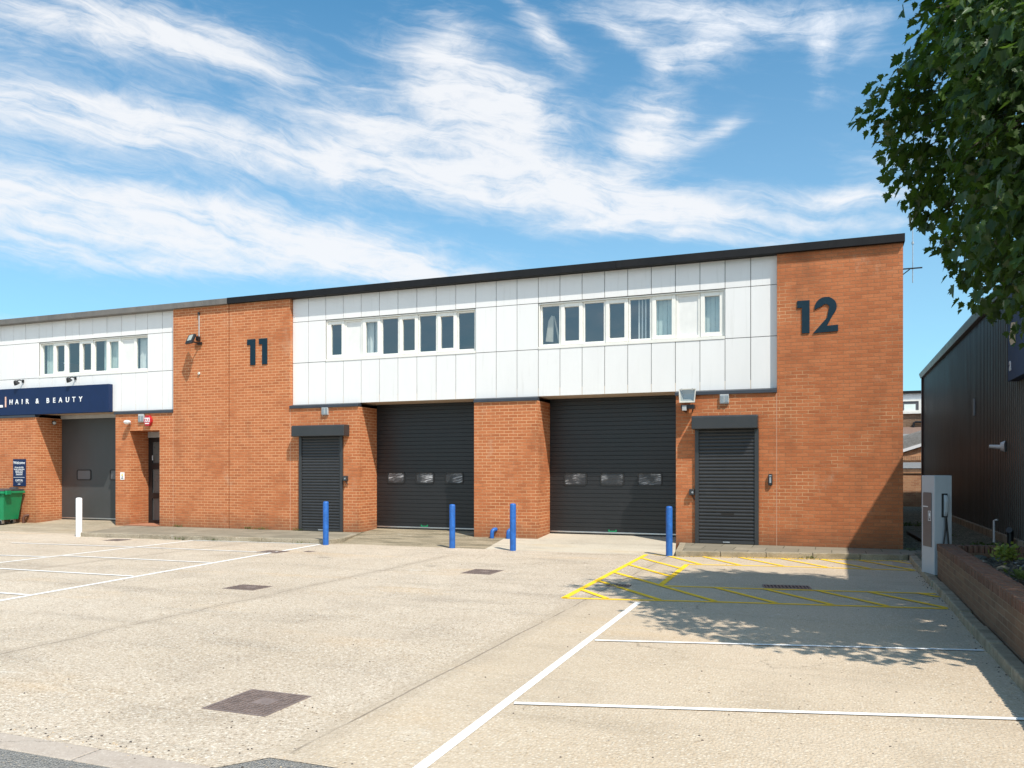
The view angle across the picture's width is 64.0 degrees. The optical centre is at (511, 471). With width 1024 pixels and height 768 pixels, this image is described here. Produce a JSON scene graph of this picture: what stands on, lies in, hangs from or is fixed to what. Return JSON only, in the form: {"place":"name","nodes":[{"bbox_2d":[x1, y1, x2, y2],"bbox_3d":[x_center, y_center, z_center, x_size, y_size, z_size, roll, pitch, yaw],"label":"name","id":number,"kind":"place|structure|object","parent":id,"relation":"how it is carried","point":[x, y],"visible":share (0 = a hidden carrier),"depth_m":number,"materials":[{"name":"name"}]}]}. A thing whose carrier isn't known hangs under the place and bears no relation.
{"place":"outdoors","nodes":[
{"label":"outdoors","id":0,"kind":"place"},
{"bbox_2d":[0,733,334,767],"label":"road","id":1,"kind":"structure","parent":0,"point":[11,759],"depth_m":4.64,"materials":[{"name":"asphalt"}]},
{"bbox_2d":[91,526,358,538],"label":"pavement","id":2,"kind":"structure","parent":0,"point":[193,531],"depth_m":20.84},
{"bbox_2d":[0,531,1023,767],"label":"car park","id":3,"kind":"structure","parent":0,"point":[439,659],"depth_m":7.16,"materials":[{"name":"concrete"}]},
{"bbox_2d":[0,592,29,594],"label":"parking line","id":4,"kind":"object","parent":3,"relation":"on","point":[14,593],"visible":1,"depth_m":11.04,"materials":[{"name":"white paint"}]},
{"bbox_2d":[0,519,120,533],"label":"concrete ramp","id":5,"kind":"structure","parent":3,"relation":"on","point":[63,526],"depth_m":23.78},
{"bbox_2d":[0,487,24,524],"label":"wheelie bin","id":6,"kind":"object","parent":5,"relation":"on","point":[10,500],"visible":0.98,"depth_m":24.59,"materials":[{"name":"plastic"}]},
{"bbox_2d":[0,568,129,575],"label":"parking line","id":7,"kind":"object","parent":3,"relation":"on","point":[66,572],"visible":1,"depth_m":13.33,"materials":[{"name":"white paint"}]},
{"bbox_2d":[76,498,81,536],"bbox_3d":[-10.990,1.167,20.814,0.148,1.006,0.146,0,0,21],"label":"bollard","id":8,"kind":"object","parent":3,"relation":"on","point":[78,516],"visible":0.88,"depth_m":20.75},
{"bbox_2d":[31,543,129,546],"bbox_3d":[-9.903,1.642,18.399,3.428,0.001,0.070,0,0,17],"label":"parking line","id":9,"kind":"object","parent":3,"relation":"on","point":[90,545],"visible":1,"depth_m":18.20,"materials":[{"name":"white paint"}]},
{"bbox_2d":[0,540,193,562],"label":"parking line","id":10,"kind":"object","parent":3,"relation":"on","point":[95,551],"visible":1,"depth_m":16.87,"materials":[{"name":"white paint"}]},
{"bbox_2d":[102,539,130,540],"bbox_3d":[-9.487,1.670,19.713,0.486,0.060,0.436,0,0,21],"label":"parking line","id":11,"kind":"object","parent":3,"relation":"on","point":[116,540],"visible":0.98,"depth_m":19.59,"materials":[{"name":"paint"}]},
{"bbox_2d":[59,555,209,562],"bbox_3d":[-7.156,1.642,15.439,3.651,0.001,0.070,0,0,20],"label":"parking line","id":12,"kind":"object","parent":3,"relation":"on","point":[132,558],"visible":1,"depth_m":15.48,"materials":[{"name":"white paint"}]},
{"bbox_2d":[0,544,320,600],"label":"parking line","id":13,"kind":"object","parent":3,"relation":"on","point":[142,575],"visible":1,"depth_m":12.86,"materials":[{"name":"white paint"}]},
{"bbox_2d":[146,547,253,551],"bbox_3d":[-6.574,1.642,17.262,3.551,0.001,0.070,0,0,20],"label":"parking line","id":14,"kind":"object","parent":3,"relation":"on","point":[200,549],"visible":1,"depth_m":17.26,"materials":[{"name":"white paint"}]},
{"bbox_2d":[222,584,272,590],"bbox_3d":[-3.760,1.670,11.663,0.536,0.060,0.436,0,0,21],"label":"manhole cover","id":15,"kind":"object","parent":3,"relation":"on","point":[246,587],"visible":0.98,"depth_m":11.61,"materials":[{"name":"metal"}]},
{"bbox_2d":[199,540,305,543],"bbox_3d":[-5.989,1.642,19.079,3.426,0.001,0.070,0,0,18],"label":"parking line","id":16,"kind":"object","parent":3,"relation":"on","point":[263,542],"visible":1,"depth_m":19.10,"materials":[{"name":"white paint"}]},
{"bbox_2d":[201,689,311,716],"bbox_3d":[-1.815,1.670,5.860,0.536,0.060,0.536,0,0,21],"label":"manhole cover","id":17,"kind":"object","parent":3,"relation":"on","point":[261,703],"visible":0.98,"depth_m":5.82,"materials":[{"name":"metal"}]},
{"bbox_2d":[256,550,288,552],"bbox_3d":[-4.920,1.670,16.837,0.536,0.060,0.456,0,0,21],"label":"manhole cover","id":18,"kind":"object","parent":3,"relation":"on","point":[270,551],"visible":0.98,"depth_m":16.81,"materials":[{"name":"metal"}]},
{"bbox_2d":[323,501,328,544],"bbox_3d":[-4.187,1.169,18.441,0.128,1.001,0.127,0,0,21],"label":"bollard","id":19,"kind":"object","parent":3,"relation":"on","point":[325,522],"visible":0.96,"depth_m":18.39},
{"bbox_2d":[337,528,503,548],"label":"concrete ramp","id":20,"kind":"structure","parent":3,"relation":"on","point":[418,538],"depth_m":19.36,"materials":[{"name":"concrete"}]},
{"bbox_2d":[449,504,454,547],"bbox_3d":[-1.288,1.187,17.675,0.128,0.966,0.127,0,0,21],"label":"bollard","id":21,"kind":"object","parent":3,"relation":"on","point":[451,525],"visible":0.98,"depth_m":17.62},
{"bbox_2d":[462,569,503,574],"bbox_3d":[-0.487,1.670,13.478,0.516,0.060,0.596,0,0,21],"label":"manhole cover","id":22,"kind":"object","parent":3,"relation":"on","point":[482,571],"visible":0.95,"depth_m":13.45,"materials":[{"name":"metal"}]},
{"bbox_2d":[1,549,1021,767],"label":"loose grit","id":23,"kind":"object","parent":3,"relation":"on","point":[48,736],"visible":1,"depth_m":6.09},
{"bbox_2d":[510,503,515,550],"bbox_3d":[0.019,1.167,17.090,0.128,1.006,0.127,0,0,21],"label":"bollard","id":24,"kind":"object","parent":3,"relation":"on","point":[512,526],"visible":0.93,"depth_m":17.04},
{"bbox_2d":[413,602,640,767],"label":"parking line","id":25,"kind":"object","parent":3,"relation":"on","point":[434,756],"visible":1,"depth_m":5.89,"materials":[{"name":"white paint"}]},
{"bbox_2d":[486,533,675,555],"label":"concrete ramp","id":26,"kind":"structure","parent":3,"relation":"on","point":[613,544],"depth_m":17.95,"materials":[{"name":"concrete"}]},
{"bbox_2d":[606,583,630,587],"bbox_3d":[1.538,1.659,11.819,0.320,0.042,0.260,0,0,21],"label":"drain grate","id":27,"kind":"object","parent":3,"relation":"on","point":[622,585],"visible":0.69,"depth_m":11.80,"materials":[{"name":"metal"}]},
{"bbox_2d":[666,506,672,555],"bbox_3d":[3.063,1.172,15.979,0.128,0.996,0.127,0,0,21],"label":"bollard","id":28,"kind":"object","parent":3,"relation":"on","point":[669,530],"visible":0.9,"depth_m":15.93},
{"bbox_2d":[561,554,948,608],"bbox_3d":[3.888,1.644,12.904,4.818,0.004,6.577,0,0,21],"label":"yellow hatching","id":29,"kind":"object","parent":3,"relation":"on","point":[662,583],"visible":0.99,"depth_m":11.34,"materials":[{"name":"paint"}]},
{"bbox_2d":[514,702,1023,719],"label":"parking line","id":30,"kind":"object","parent":3,"relation":"on","point":[796,711],"visible":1,"depth_m":5.63,"materials":[{"name":"white paint"}]},
{"bbox_2d":[762,584,811,589],"bbox_3d":[3.909,1.659,11.678,0.640,0.042,0.340,0,0,12],"label":"drain grate","id":31,"kind":"object","parent":3,"relation":"on","point":[804,587],"visible":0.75,"depth_m":11.68,"materials":[{"name":"metal"}]},
{"bbox_2d":[595,639,983,650],"bbox_3d":[2.572,1.642,7.766,3.556,0.001,0.056,0,0,7],"label":"parking line","id":32,"kind":"object","parent":3,"relation":"on","point":[791,645],"visible":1,"depth_m":7.74,"materials":[{"name":"white paint"}]},
{"bbox_2d":[892,561,912,566],"bbox_3d":[6.937,1.646,14.576,0.305,0.001,1.210,0,0,23],"label":"concrete patch","id":33,"kind":"object","parent":3,"relation":"on","point":[899,564],"visible":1,"depth_m":14.51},
{"bbox_2d":[0,0,1023,390],"label":"sky","id":34,"kind":"structure","parent":0,"point":[153,152],"materials":[{"name":"blue"}]},
{"bbox_2d":[679,543,921,554],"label":"pavement","id":35,"kind":"structure","parent":0,"point":[725,547],"depth_m":16.30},
{"bbox_2d":[903,506,1006,576],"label":"verge","id":36,"kind":"structure","parent":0,"point":[963,535],"depth_m":20.25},
{"bbox_2d":[903,427,920,471],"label":"outbuilding","id":37,"kind":"structure","parent":36,"relation":"on","point":[911,460],"depth_m":37.90,"materials":[{"name":"brown tile"}]},
{"bbox_2d":[903,390,920,452],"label":"house","id":38,"kind":"structure","parent":36,"relation":"on","point":[911,407],"depth_m":41.44,"materials":[{"name":"white brick"}]},
{"bbox_2d":[903,399,920,411],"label":"window","id":39,"kind":"structure","parent":38,"relation":"in","point":[908,405],"depth_m":41.40,"materials":[{"name":"white plastic"}]},
{"bbox_2d":[903,472,920,506],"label":"garden wall","id":40,"kind":"structure","parent":36,"relation":"on","point":[911,489],"depth_m":36.34,"materials":[{"name":"beige brick"}]},
{"bbox_2d":[903,522,921,525],"bbox_3d":[11.461,1.524,23.426,1.034,0.211,0.313,0,0,21],"label":"weed","id":41,"kind":"object","parent":36,"relation":"on","point":[906,524],"visible":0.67,"depth_m":23.43,"materials":[{"name":"green plant"}]},
{"bbox_2d":[906,531,921,540],"bbox_3d":[9.461,1.505,19.173,0.140,0.050,2.600,0,0,19],"label":"plank","id":42,"kind":"object","parent":36,"relation":"on","point":[915,535],"visible":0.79,"depth_m":19.26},
{"bbox_2d":[922,475,951,574],"bbox_3d":[6.498,0.815,12.532,0.258,1.510,0.575,0,0,6],"label":"car charger","id":43,"kind":"object","parent":36,"relation":"on","point":[936,509],"visible":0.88,"depth_m":12.34,"materials":[{"name":"grey metal"}]},
{"bbox_2d":[919,271,1023,545],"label":"metal shed","id":44,"kind":"structure","parent":36,"relation":"on","point":[967,364],"depth_m":21.42,"materials":[{"name":"metal cladding"}]},
{"bbox_2d":[973,399,974,415],"bbox_3d":[12.367,-1.725,21.947,0.040,0.450,0.080,0,0,21],"label":"conduit","id":45,"kind":"object","parent":44,"relation":"attached to","point":[973,407],"visible":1,"depth_m":21.92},
{"bbox_2d":[989,441,1005,451],"bbox_3d":[10.766,-0.550,18.181,0.260,0.254,0.330,0,0,-43],"label":"security camera","id":46,"kind":"object","parent":44,"relation":"attached to","point":[1002,446],"visible":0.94,"depth_m":18.05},
{"bbox_2d":[1008,293,1023,381],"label":"sign board","id":47,"kind":"object","parent":44,"relation":"attached to","point":[1015,363],"visible":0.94,"depth_m":16.18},
{"bbox_2d":[961,541,1003,545],"bbox_3d":[9.564,1.510,16.639,1.098,0.207,0.312,0,0,21],"label":"weed","id":48,"kind":"object","parent":36,"relation":"on","point":[977,543],"visible":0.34,"depth_m":16.67,"materials":[{"name":"green plant"}]},
{"bbox_2d":[993,519,997,542],"bbox_3d":[10.536,1.290,17.874,0.044,0.520,0.105,0,0,-30],"label":"pipe stub","id":49,"kind":"object","parent":36,"relation":"on","point":[994,529],"visible":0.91,"depth_m":17.88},
{"bbox_2d":[1006,527,1013,545],"bbox_3d":[10.155,1.342,16.720,0.120,0.416,0.186,0,0,42],"label":"pipe stub","id":50,"kind":"object","parent":36,"relation":"on","point":[1010,534],"visible":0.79,"depth_m":16.70,"materials":[{"name":"black plastic"}]},
{"label":"ground","id":51,"kind":"structure","parent":0,"visible":0},
{"bbox_2d":[0,733,210,767],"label":"kerb strip","id":52,"kind":"object","parent":51,"relation":"on","point":[60,750],"visible":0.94,"depth_m":4.78,"materials":[{"name":"concrete"}]},
{"bbox_2d":[0,298,397,527],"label":"industrial building","id":53,"kind":"structure","parent":51,"relation":"on","point":[171,462],"depth_m":23.91,"materials":[{"name":"orange brick"}]},
{"bbox_2d":[14,380,23,385],"bbox_3d":[-15.165,-2.729,25.193,0.180,0.201,0.294,0,0,21],"label":"spotlight","id":54,"kind":"object","parent":53,"relation":"attached to","point":[16,382],"visible":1,"depth_m":25.10,"materials":[{"name":"black metal"}]},
{"bbox_2d":[13,459,25,485],"bbox_3d":[-15.141,0.035,25.206,0.535,0.830,0.027,0,0,21],"label":"plaque","id":55,"kind":"object","parent":53,"relation":"attached to","point":[19,472],"visible":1,"depth_m":25.19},
{"bbox_2d":[22,514,28,522],"bbox_3d":[-14.839,1.431,25.020,0.189,0.278,0.082,0,0,-30],"label":"pipe stub","id":56,"kind":"object","parent":53,"relation":"attached to","point":[23,517],"visible":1,"depth_m":24.98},
{"bbox_2d":[42,343,53,375],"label":"window","id":57,"kind":"structure","parent":53,"relation":"in","point":[52,344],"depth_m":25.17,"materials":[{"name":"white plastic"}]},
{"bbox_2d":[0,384,112,415],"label":"sign board","id":58,"kind":"object","parent":53,"relation":"attached to","point":[97,398],"visible":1,"depth_m":24.58,"materials":[{"name":"blue metal"}]},
{"bbox_2d":[54,342,66,374],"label":"window","id":59,"kind":"structure","parent":53,"relation":"in","point":[64,344],"depth_m":24.86,"materials":[{"name":"white plastic"}]},
{"bbox_2d":[66,377,76,382],"bbox_3d":[-13.124,-2.729,24.397,0.180,0.201,0.294,0,0,21],"label":"spotlight","id":60,"kind":"object","parent":53,"relation":"attached to","point":[68,379],"visible":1,"depth_m":24.30,"materials":[{"name":"black metal"}]},
{"bbox_2d":[67,341,80,373],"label":"window","id":61,"kind":"structure","parent":53,"relation":"in","point":[68,343],"depth_m":24.75,"materials":[{"name":"white plastic"}]},
{"bbox_2d":[80,340,93,372],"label":"window","id":62,"kind":"structure","parent":53,"relation":"in","point":[91,342],"depth_m":24.46,"materials":[{"name":"white plastic"}]},
{"bbox_2d":[62,418,115,520],"bbox_3d":[-12.674,-0.062,25.250,3.190,3.155,0.078,0,0,21],"label":"garage door","id":63,"kind":"structure","parent":53,"relation":"in","point":[88,445],"depth_m":25.38,"materials":[{"name":"metal"}]},
{"bbox_2d":[40,334,147,375],"bbox_3d":[-12.420,-3.436,24.382,4.307,0.999,0.130,0,0,21],"label":"window frame","id":64,"kind":"structure","parent":53,"relation":"in","point":[147,334],"depth_m":24.63,"materials":[{"name":"white plastic"}]},
{"bbox_2d":[94,339,112,372],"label":"window","id":65,"kind":"structure","parent":53,"relation":"in","point":[105,340],"depth_m":24.37,"materials":[{"name":"white plastic"}]},
{"bbox_2d":[107,338,120,371],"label":"window","id":66,"kind":"structure","parent":53,"relation":"in","point":[116,342],"depth_m":24.14,"materials":[{"name":"white plastic"}]},
{"bbox_2d":[120,472,123,479],"bbox_3d":[-11.266,0.130,23.706,0.155,0.210,0.010,0,0,21],"label":"notice","id":67,"kind":"object","parent":53,"relation":"attached to","point":[121,475],"visible":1,"depth_m":23.70,"materials":[{"name":"paper"}]},
{"bbox_2d":[121,337,135,370],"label":"window","id":68,"kind":"structure","parent":53,"relation":"in","point":[128,345],"depth_m":23.90,"materials":[{"name":"white plastic"}]},
{"bbox_2d":[138,414,144,421],"bbox_3d":[-10.588,-1.522,23.415,0.200,0.235,0.059,0,0,21],"label":"wall light","id":69,"kind":"object","parent":53,"relation":"attached to","point":[141,417],"depth_m":23.40,"materials":[{"name":"grey plastic"}]},
{"bbox_2d":[136,336,147,369],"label":"window","id":70,"kind":"structure","parent":53,"relation":"in","point":[143,339],"depth_m":23.83,"materials":[{"name":"white plastic"}]},
{"bbox_2d":[144,415,152,425],"bbox_3d":[-10.338,-1.440,23.298,0.260,0.300,0.096,0,0,21],"label":"alarm box","id":71,"kind":"object","parent":53,"relation":"attached to","point":[148,420],"visible":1,"depth_m":23.25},
{"bbox_2d":[148,432,159,522],"bbox_3d":[-10.223,0.191,24.112,1.109,2.719,0.258,0,0,21],"label":"entrance door","id":72,"kind":"structure","parent":53,"relation":"in","point":[153,437],"depth_m":24.22,"materials":[{"name":"black plastic"}]},
{"bbox_2d":[185,312,201,344],"bbox_3d":[-8.705,-3.942,22.514,0.340,0.917,0.406,0,0,41],"label":"floodlight","id":73,"kind":"object","parent":53,"relation":"attached to","point":[190,339],"visible":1,"depth_m":22.50,"materials":[{"name":"grey metal"}]},
{"bbox_2d":[80,532,360,543],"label":"kerb","id":74,"kind":"structure","parent":51,"relation":"on","point":[222,538],"depth_m":19.51,"materials":[{"name":"concrete"}]},
{"bbox_2d":[227,233,904,552],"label":"industrial building","id":75,"kind":"structure","parent":51,"relation":"on","point":[545,400],"depth_m":19.18,"materials":[{"name":"orange brick"}]},
{"bbox_2d":[247,338,266,364],"bbox_3d":[-6.826,-3.207,21.967,0.655,0.697,0.018,0,0,21],"label":"house number","id":76,"kind":"object","parent":75,"relation":"attached to","point":[262,341],"visible":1,"depth_m":21.99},
{"bbox_2d":[321,407,328,414],"bbox_3d":[-4.830,-1.552,21.170,0.190,0.195,0.059,0,0,21],"label":"wall light","id":77,"kind":"object","parent":75,"relation":"attached to","point":[324,411],"depth_m":21.15,"materials":[{"name":"grey plastic"}]},
{"bbox_2d":[328,321,344,358],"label":"window","id":78,"kind":"structure","parent":75,"relation":"in","point":[330,324],"depth_m":21.32,"materials":[{"name":"white plastic"}]},
{"bbox_2d":[345,319,362,357],"bbox_3d":[-4.060,-3.420,21.139,0.527,0.968,0.070,0,0,21],"label":"window panel","id":79,"kind":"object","parent":75,"relation":"in","point":[353,328],"depth_m":21.12,"materials":[{"name":"white plastic"}]},
{"bbox_2d":[363,318,380,356],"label":"window","id":80,"kind":"structure","parent":75,"relation":"in","point":[368,324],"depth_m":20.98,"materials":[{"name":"white plastic"}]},
{"bbox_2d":[381,316,398,355],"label":"window","id":81,"kind":"structure","parent":75,"relation":"in","point":[382,319],"depth_m":20.81,"materials":[{"name":"white plastic"}]},
{"bbox_2d":[326,309,475,358],"bbox_3d":[-2.825,-3.436,20.641,4.258,0.999,0.130,0,0,21],"label":"window frame","id":82,"kind":"structure","parent":75,"relation":"in","point":[327,321],"depth_m":20.66,"materials":[{"name":"white plastic"}]},
{"bbox_2d":[399,315,417,354],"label":"window","id":83,"kind":"structure","parent":75,"relation":"in","point":[401,318],"depth_m":20.56,"materials":[{"name":"white plastic"}]},
{"bbox_2d":[377,402,473,530],"bbox_3d":[-2.072,-0.117,21.115,3.206,3.265,0.080,0,0,21],"label":"garage door","id":84,"kind":"structure","parent":75,"relation":"in","point":[425,452],"depth_m":21.16,"materials":[{"name":"metal"}]},
{"bbox_2d":[418,313,437,353],"bbox_3d":[-2.075,-3.420,20.365,0.527,0.968,0.070,0,0,21],"label":"window","id":85,"kind":"structure","parent":75,"relation":"in","point":[419,316],"depth_m":20.42,"materials":[{"name":"white plastic"}]},
{"bbox_2d":[437,312,456,352],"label":"window","id":86,"kind":"structure","parent":75,"relation":"in","point":[448,314],"depth_m":20.14,"materials":[{"name":"white plastic"}]},
{"bbox_2d":[457,310,474,350],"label":"window","id":87,"kind":"structure","parent":75,"relation":"in","point":[462,312],"depth_m":20.03,"materials":[{"name":"white plastic"}]},
{"bbox_2d":[490,528,497,537],"bbox_3d":[-0.434,1.479,19.388,0.106,0.301,0.198,0,0,43],"label":"pipe stub","id":88,"kind":"object","parent":75,"relation":"attached to","point":[492,530],"visible":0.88,"depth_m":19.32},
{"bbox_2d":[506,528,509,538],"bbox_3d":[-0.052,1.479,19.239,0.106,0.301,0.198,0,0,43],"label":"pipe stub","id":89,"kind":"object","parent":75,"relation":"attached to","point":[508,534],"visible":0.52,"depth_m":19.17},
{"bbox_2d":[541,304,560,346],"bbox_3d":[0.939,-3.420,19.254,0.496,0.968,0.190,0,0,21],"label":"window","id":90,"kind":"structure","parent":75,"relation":"in","point":[550,330],"depth_m":19.26,"materials":[{"name":"white plastic"}]},
{"bbox_2d":[561,302,582,344],"bbox_3d":[1.396,-3.420,19.002,0.527,0.968,0.088,0,0,21],"label":"window","id":91,"kind":"structure","parent":75,"relation":"in","point":[577,304],"depth_m":18.97,"materials":[{"name":"white plastic"}]},
{"bbox_2d":[583,300,605,343],"bbox_3d":[1.895,-3.420,18.817,0.527,0.968,0.070,0,0,21],"label":"window","id":92,"kind":"structure","parent":75,"relation":"in","point":[603,301],"depth_m":18.86,"materials":[{"name":"white plastic"}]},
{"bbox_2d":[550,395,675,536],"bbox_3d":[2.422,-0.117,19.363,3.205,3.265,0.080,0,0,21],"label":"garage door","id":93,"kind":"structure","parent":75,"relation":"in","point":[613,459],"depth_m":19.35,"materials":[{"name":"metal"}]},
{"bbox_2d":[605,298,628,342],"bbox_3d":[2.389,-3.420,18.615,0.527,0.968,0.088,0,0,21],"label":"window","id":94,"kind":"structure","parent":75,"relation":"in","point":[615,301],"depth_m":18.58,"materials":[{"name":"white plastic"}]},
{"bbox_2d":[539,289,724,346],"bbox_3d":[2.634,-3.436,18.513,4.258,0.999,0.130,0,0,21],"label":"window frame","id":95,"kind":"structure","parent":75,"relation":"in","point":[719,289],"depth_m":18.51,"materials":[{"name":"white plastic"}]},
{"bbox_2d":[629,297,651,340],"bbox_3d":[2.923,-3.425,18.475,0.560,1.050,0.180,0,0,21],"label":"window","id":96,"kind":"structure","parent":75,"relation":"in","point":[642,298],"depth_m":18.48,"materials":[{"name":"white plastic"}]},
{"bbox_2d":[652,295,675,339],"bbox_3d":[3.401,-3.425,18.278,0.527,1.050,0.196,0,0,21],"label":"window","id":97,"kind":"structure","parent":75,"relation":"in","point":[671,299],"depth_m":18.28,"materials":[{"name":"white plastic"}]},
{"bbox_2d":[679,388,695,412],"bbox_3d":[3.797,-1.528,17.669,0.370,0.504,0.319,0,0,21],"label":"floodlight","id":98,"kind":"object","parent":75,"relation":"attached to","point":[686,395],"visible":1,"depth_m":17.59,"materials":[{"name":"grey metal"}]},
{"bbox_2d":[676,293,699,338],"bbox_3d":[3.881,-3.420,18.043,0.527,0.968,0.070,0,0,21],"label":"window panel","id":99,"kind":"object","parent":75,"relation":"in","point":[687,305],"depth_m":18.03,"materials":[{"name":"white plastic"}]},
{"bbox_2d":[689,489,694,499],"bbox_3d":[3.893,0.498,17.741,0.116,0.235,0.111,0,0,21],"label":"key switch","id":100,"kind":"object","parent":75,"relation":"attached to","point":[692,492],"visible":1,"depth_m":17.71,"materials":[{"name":"black plastic"}]},
{"bbox_2d":[700,291,723,336],"bbox_3d":[4.379,-3.425,17.897,0.496,1.050,0.196,0,0,21],"label":"window","id":101,"kind":"structure","parent":75,"relation":"in","point":[712,297],"depth_m":17.90,"materials":[{"name":"white plastic"}]},
{"bbox_2d":[720,394,728,403],"bbox_3d":[4.536,-1.548,17.518,0.190,0.205,0.059,0,0,21],"label":"wall light","id":102,"kind":"object","parent":75,"relation":"attached to","point":[724,398],"depth_m":17.50,"materials":[{"name":"grey plastic"}]},
{"bbox_2d":[768,474,772,485],"bbox_3d":[5.412,0.172,17.177,0.085,0.245,0.059,0,0,21],"label":"intercom","id":103,"kind":"object","parent":75,"relation":"attached to","point":[770,479],"visible":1,"depth_m":17.16,"materials":[{"name":"black plastic"}]},
{"bbox_2d":[797,297,837,333],"bbox_3d":[6.279,-3.213,16.858,0.790,0.730,0.018,0,0,21],"label":"house number","id":104,"kind":"object","parent":75,"relation":"attached to","point":[804,305],"visible":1,"depth_m":16.83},
{"bbox_2d":[903,208,921,282],"bbox_3d":[8.743,-5.250,18.058,0.528,2.200,0.052,0,0,21],"label":"aerial","id":105,"kind":"object","parent":75,"relation":"attached to","point":[912,268],"visible":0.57,"depth_m":18.03,"materials":[{"name":"grey metal"}]},
{"bbox_2d":[675,543,907,560],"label":"kerb","id":106,"kind":"structure","parent":51,"relation":"on","point":[852,556],"depth_m":15.57,"materials":[{"name":"concrete"}]},
{"bbox_2d":[909,555,1023,692],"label":"kerb","id":107,"kind":"structure","parent":51,"relation":"on","point":[1008,661],"depth_m":8.04,"materials":[{"name":"concrete"}]},
{"bbox_2d":[937,544,1023,663],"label":"planter wall","id":108,"kind":"structure","parent":51,"relation":"on","point":[991,598],"depth_m":8.61,"materials":[{"name":"red brick"}]},
{"bbox_2d":[978,557,1023,585],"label":"planter soil","id":109,"kind":"structure","parent":108,"relation":"in","point":[1011,565],"depth_m":10.94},
{"bbox_2d":[848,0,1023,349],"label":"maple tree","id":110,"kind":"object","parent":109,"relation":"on","point":[981,46],"visible":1,"depth_m":7.39,"materials":[{"name":"green plant"}]},
{"bbox_2d":[997,565,1009,570],"bbox_3d":[6.301,1.243,10.525,0.135,0.076,0.134,0,0,-19],"label":"rock","id":111,"kind":"object","parent":109,"relation":"on","point":[1001,567],"visible":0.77,"depth_m":10.49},
{"bbox_2d":[988,541,1023,564],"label":"shrub","id":112,"kind":"object","parent":109,"relation":"on","point":[1005,552],"visible":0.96,"depth_m":11.05,"materials":[{"name":"green plant"}]},
{"bbox_2d":[1003,567,1023,582],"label":"shrub","id":113,"kind":"object","parent":109,"relation":"on","point":[1018,574],"visible":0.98,"depth_m":9.23,"materials":[{"name":"green plant"}]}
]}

